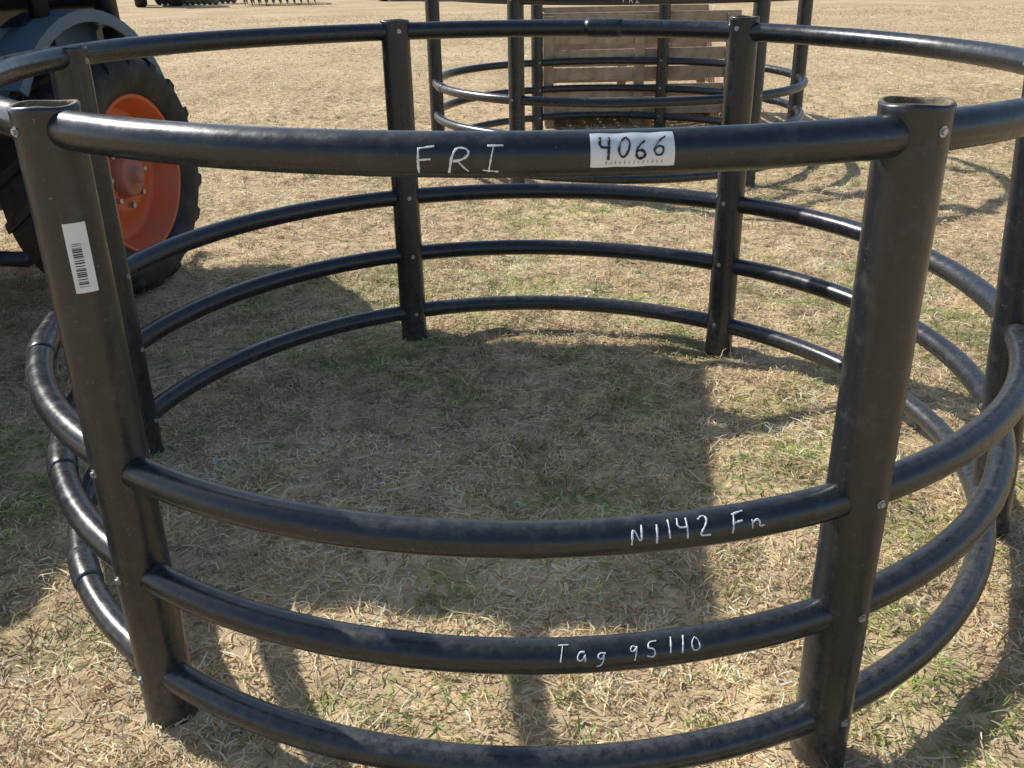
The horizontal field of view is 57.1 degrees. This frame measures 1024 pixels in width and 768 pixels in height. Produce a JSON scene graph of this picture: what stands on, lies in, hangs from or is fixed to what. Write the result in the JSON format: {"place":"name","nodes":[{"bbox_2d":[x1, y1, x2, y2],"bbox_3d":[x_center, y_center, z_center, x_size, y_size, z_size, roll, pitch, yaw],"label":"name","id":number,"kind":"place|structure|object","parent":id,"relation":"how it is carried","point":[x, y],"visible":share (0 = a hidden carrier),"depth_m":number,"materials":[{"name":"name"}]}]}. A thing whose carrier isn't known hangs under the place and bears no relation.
{"place":"outdoors","nodes":[
{"label":"outdoors","id":0,"kind":"place"},
{"bbox_2d":[0,0,1023,767],"bbox_3d":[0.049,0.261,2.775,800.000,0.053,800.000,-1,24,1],"label":"ground","id":1,"kind":"structure","parent":0,"point":[284,10],"depth_m":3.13,"materials":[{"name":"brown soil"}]},
{"bbox_2d":[0,0,201,292],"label":"tractor","id":2,"kind":"object","parent":1,"relation":"on","point":[156,202],"visible":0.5,"depth_m":4.13,"materials":[{"name":"rubber"}]},
{"bbox_2d":[134,0,181,6],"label":"tractor","id":3,"kind":"object","parent":1,"relation":"on","point":[140,3],"visible":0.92,"depth_m":34.61,"materials":[{"name":"rubber"}]},
{"bbox_2d":[155,0,236,4],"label":"disc harrow","id":4,"kind":"object","parent":1,"relation":"on","point":[188,2],"visible":0.81,"depth_m":35.66,"materials":[{"name":"metal"}]},
{"bbox_2d":[243,0,315,5],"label":"disc harrow","id":5,"kind":"object","parent":1,"relation":"on","point":[266,1],"visible":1,"depth_m":34.28,"materials":[{"name":"metal"}]},
{"bbox_2d":[0,15,1023,767],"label":"hay ring feeder","id":6,"kind":"object","parent":1,"relation":"on","point":[104,415],"visible":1,"depth_m":1.63,"materials":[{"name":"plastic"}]},
{"bbox_2d":[425,0,813,186],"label":"hay ring feeder","id":7,"kind":"object","parent":1,"relation":"on","point":[515,98],"visible":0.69,"depth_m":6.67,"materials":[{"name":"plastic"}]},
{"bbox_2d":[543,4,741,126],"bbox_3d":[1.091,-2.966,8.712,1.738,0.949,1.172,-1,24,-1],"label":"wooden crate","id":8,"kind":"object","parent":1,"relation":"on","point":[577,47],"visible":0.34,"depth_m":8.21,"materials":[{"name":"brown wood"}]}
]}

